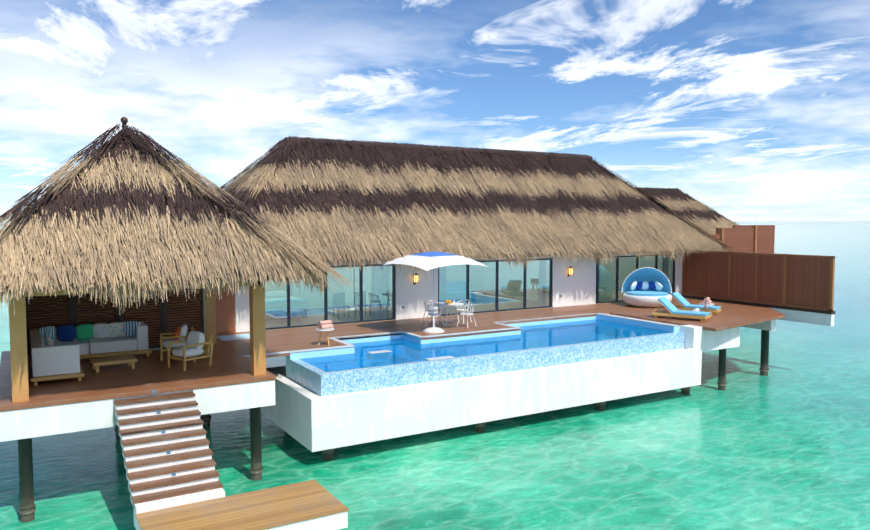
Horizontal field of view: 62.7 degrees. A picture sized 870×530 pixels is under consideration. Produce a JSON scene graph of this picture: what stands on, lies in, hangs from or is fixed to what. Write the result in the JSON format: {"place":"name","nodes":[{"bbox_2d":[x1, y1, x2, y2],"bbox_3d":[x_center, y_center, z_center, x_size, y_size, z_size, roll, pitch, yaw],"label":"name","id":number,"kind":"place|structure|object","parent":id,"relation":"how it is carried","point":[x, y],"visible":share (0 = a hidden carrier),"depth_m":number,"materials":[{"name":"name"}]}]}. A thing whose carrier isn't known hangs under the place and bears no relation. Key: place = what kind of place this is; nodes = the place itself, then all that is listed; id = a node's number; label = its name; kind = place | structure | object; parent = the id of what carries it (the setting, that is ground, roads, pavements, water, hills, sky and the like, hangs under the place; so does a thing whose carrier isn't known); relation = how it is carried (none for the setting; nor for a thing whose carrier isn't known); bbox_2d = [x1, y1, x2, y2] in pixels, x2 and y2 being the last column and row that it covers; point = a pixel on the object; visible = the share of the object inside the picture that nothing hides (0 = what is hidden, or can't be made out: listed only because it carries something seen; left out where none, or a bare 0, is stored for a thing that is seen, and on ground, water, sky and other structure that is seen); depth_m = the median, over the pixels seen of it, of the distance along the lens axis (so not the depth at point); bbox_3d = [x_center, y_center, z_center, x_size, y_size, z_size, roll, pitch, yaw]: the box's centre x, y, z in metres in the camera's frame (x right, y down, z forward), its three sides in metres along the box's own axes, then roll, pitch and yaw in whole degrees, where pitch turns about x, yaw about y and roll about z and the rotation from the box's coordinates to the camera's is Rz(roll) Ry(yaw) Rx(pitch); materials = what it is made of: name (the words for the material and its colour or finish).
{"place":"outdoors","nodes":[
{"label":"outdoors","id":0,"kind":"place"},
{"bbox_2d":[237,302,615,332],"bbox_3d":[0.429,0.702,31.788,22.400,2.200,6.730,-2,4,-30],"label":"villa interior","id":1,"kind":"object","parent":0,"point":[438,316],"depth_m":28.08,"materials":[{"name":"brown wood"}]},
{"bbox_2d":[0,221,869,529],"bbox_3d":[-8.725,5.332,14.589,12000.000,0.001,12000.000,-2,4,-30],"label":"sea","id":2,"kind":"structure","parent":0,"point":[784,445],"depth_m":18.64,"materials":[{"name":"liquid"}]},
{"bbox_2d":[18,330,768,522],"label":"piles","id":3,"kind":"object","parent":2,"relation":"in","point":[27,508],"visible":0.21,"depth_m":17.09,"materials":[{"name":"wood"}]},
{"bbox_2d":[114,390,348,529],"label":"stairs","id":4,"kind":"structure","parent":3,"relation":"on","point":[172,475],"depth_m":13.84,"materials":[{"name":"brown wood"}]},
{"bbox_2d":[0,298,785,441],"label":"deck","id":5,"kind":"structure","parent":3,"relation":"on","point":[226,381],"depth_m":18.14,"materials":[{"name":"brown wood"}]},
{"bbox_2d":[28,321,151,385],"bbox_3d":[-8.682,2.116,18.212,2.950,0.969,3.430,-2,4,-30],"label":"sectional sofa","id":6,"kind":"object","parent":5,"relation":"on","point":[59,352],"visible":1,"depth_m":18.89,"materials":[{"name":"white fabric"}]},
{"bbox_2d":[90,355,136,372],"bbox_3d":[-8.097,2.490,17.982,1.000,0.250,0.640,-2,4,-33],"label":"coffee table","id":7,"kind":"object","parent":5,"relation":"on","point":[129,360],"visible":1,"depth_m":17.89,"materials":[{"name":"brown wood"}]},
{"bbox_2d":[8,276,265,402],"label":"pavilion","id":8,"kind":"structure","parent":5,"relation":"on","point":[171,315],"depth_m":19.53,"materials":[{"name":"brown wood"}]},
{"bbox_2d":[0,124,358,315],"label":"thatched roof","id":9,"kind":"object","parent":8,"relation":"on","point":[130,209],"visible":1,"depth_m":15.62,"materials":[{"name":"beige wicker"}]},
{"bbox_2d":[120,117,127,127],"bbox_3d":[-7.753,-3.441,17.815,0.180,0.510,0.171,-2,4,-30],"label":"roof finial","id":10,"kind":"object","parent":9,"relation":"on","point":[123,120],"visible":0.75,"depth_m":17.76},
{"bbox_2d":[160,324,193,360],"bbox_3d":[-7.039,2.079,19.502,0.872,0.883,0.740,-1,4,-20],"label":"armchair","id":11,"kind":"object","parent":5,"relation":"on","point":[181,333],"visible":0.81,"depth_m":19.28,"materials":[{"name":"brown wood"}]},
{"bbox_2d":[167,331,212,370],"bbox_3d":[-6.249,2.156,18.258,0.740,0.883,0.872,3,4,37],"label":"armchair","id":12,"kind":"object","parent":5,"relation":"on","point":[198,343],"visible":1,"depth_m":18.17,"materials":[{"name":"white fabric"}]},
{"bbox_2d":[216,333,249,340],"bbox_3d":[-6.362,2.316,22.863,1.150,0.030,1.050,-2,4,-30],"label":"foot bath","id":13,"kind":"object","parent":5,"relation":"on","point":[233,337],"visible":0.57,"depth_m":22.73,"materials":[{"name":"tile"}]},
{"bbox_2d":[316,320,333,345],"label":"side table","id":14,"kind":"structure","parent":5,"relation":"on","point":[326,325],"depth_m":21.32,"materials":[{"name":"pink plastic"}]},
{"bbox_2d":[422,300,440,323],"bbox_3d":[-0.135,1.702,26.144,0.536,0.815,0.565,3,5,39],"label":"dining chair","id":15,"kind":"object","parent":5,"relation":"on","point":[425,304],"visible":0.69,"depth_m":26.11,"materials":[{"name":"white plastic"}]},
{"bbox_2d":[380,251,488,332],"bbox_3d":[-0.042,0.883,23.920,2.657,2.720,2.657,-3,5,-38],"label":"umbrella","id":16,"kind":"object","parent":5,"relation":"on","point":[426,261],"visible":1,"depth_m":23.22,"materials":[{"name":"white fabric"},{"name":"blue fabric"},{"name":"metal"}]},
{"bbox_2d":[425,305,444,326],"bbox_3d":[-0.024,1.773,24.999,0.565,0.815,0.536,3,5,39],"label":"dining chair","id":17,"kind":"object","parent":5,"relation":"on","point":[435,314],"visible":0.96,"depth_m":24.87,"materials":[{"name":"white plastic"}]},
{"bbox_2d":[434,300,463,325],"bbox_3d":[0.494,1.695,25.625,1.100,0.894,1.100,-2,4,-30],"label":"dining table","id":18,"kind":"object","parent":5,"relation":"on","point":[448,303],"visible":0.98,"depth_m":25.49,"materials":[{"name":"white plastic"}]},
{"bbox_2d":[453,299,471,322],"bbox_3d":[1.012,1.695,26.255,0.565,0.815,0.536,3,5,39],"label":"dining chair","id":19,"kind":"object","parent":5,"relation":"on","point":[461,309],"visible":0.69,"depth_m":26.25,"materials":[{"name":"white plastic"}]},
{"bbox_2d":[456,304,475,327],"bbox_3d":[1.123,1.766,25.110,0.536,0.815,0.565,3,5,39],"label":"dining chair","id":20,"kind":"object","parent":5,"relation":"on","point":[465,314],"visible":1,"depth_m":24.96,"materials":[{"name":"white plastic"}]},
{"bbox_2d":[621,267,671,307],"bbox_3d":[9.276,0.942,31.189,2.188,1.696,2.123,0,4,4],"label":"daybed","id":21,"kind":"object","parent":5,"relation":"on","point":[647,287],"visible":1,"depth_m":31.48,"materials":[{"name":"white plastic"}]},
{"bbox_2d":[652,296,710,321],"bbox_3d":[9.337,1.655,27.067,2.000,0.786,0.720,3,4,35],"label":"sun lounger","id":22,"kind":"object","parent":5,"relation":"on","point":[670,307],"visible":1,"depth_m":26.95,"materials":[{"name":"blue fabric"}]},
{"bbox_2d":[668,292,720,314],"bbox_3d":[10.466,1.542,28.890,2.000,0.786,0.720,3,4,35],"label":"sun lounger","id":23,"kind":"object","parent":5,"relation":"on","point":[685,303],"visible":0.62,"depth_m":28.77,"materials":[{"name":"blue fabric"}]},
{"bbox_2d":[699,297,713,316],"bbox_3d":[10.586,1.636,27.803,0.540,0.741,0.540,3,4,35],"label":"side table","id":24,"kind":"object","parent":5,"relation":"on","point":[707,301],"visible":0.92,"depth_m":27.70,"materials":[{"name":"pink plastic"}]},
{"bbox_2d":[682,250,834,325],"bbox_3d":[13.966,0.846,31.578,0.280,2.800,7.480,-2,4,-30],"label":"privacy screen","id":25,"kind":"object","parent":5,"relation":"on","point":[796,288],"visible":0.98,"depth_m":30.73,"materials":[{"name":"brown wood"}]},
{"bbox_2d":[261,314,701,451],"bbox_3d":[1.941,3.305,23.562,14.520,2.070,4.830,-2,4,-30],"label":"swimming pool","id":26,"kind":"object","parent":3,"relation":"on","point":[313,409],"visible":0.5,"depth_m":20.63,"materials":[{"name":"white concrete"}]},
{"bbox_2d":[300,319,671,371],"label":"pool water","id":27,"kind":"structure","parent":26,"relation":"in","point":[528,337],"depth_m":22.83,"materials":[{"name":"blue liquid"}]},
{"bbox_2d":[0,0,869,220],"label":"sky","id":28,"kind":"structure","parent":0,"point":[754,110],"materials":[{"name":"blue"}]},
{"bbox_2d":[215,250,682,333],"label":"villa walls","id":29,"kind":"structure","parent":0,"point":[577,287],"depth_m":27.37,"materials":[{"name":"white paint"}]},
{"bbox_2d":[265,254,674,329],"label":"glass doors","id":30,"kind":"structure","parent":29,"relation":"in","point":[495,286],"depth_m":28.11,"materials":[{"name":"clear glass"}]},
{"bbox_2d":[221,136,734,279],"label":"thatched roof","id":31,"kind":"structure","parent":29,"relation":"on","point":[328,201],"depth_m":28.80,"materials":[{"name":"beige wicker"}]},
{"bbox_2d":[413,267,572,284],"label":"wall lanterns","id":32,"kind":"object","parent":29,"relation":"attached to","point":[416,276],"depth_m":27.09,"materials":[{"name":"yellow glass"}]},
{"bbox_2d":[635,187,739,233],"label":"thatched roof","id":33,"kind":"structure","parent":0,"point":[697,212],"depth_m":58.42,"materials":[{"name":"beige wicker"}]},
{"bbox_2d":[707,225,774,252],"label":"neighbour screens","id":34,"kind":"object","parent":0,"point":[751,238],"visible":0.19,"depth_m":47.55,"materials":[{"name":"brown wood"}]},
{"bbox_2d":[738,224,813,224],"bbox_3d":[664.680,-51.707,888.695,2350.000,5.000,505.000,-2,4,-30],"label":"reef strip","id":35,"kind":"object","parent":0,"point":[776,224],"visible":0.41,"depth_m":1059.67,"materials":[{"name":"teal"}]}
]}

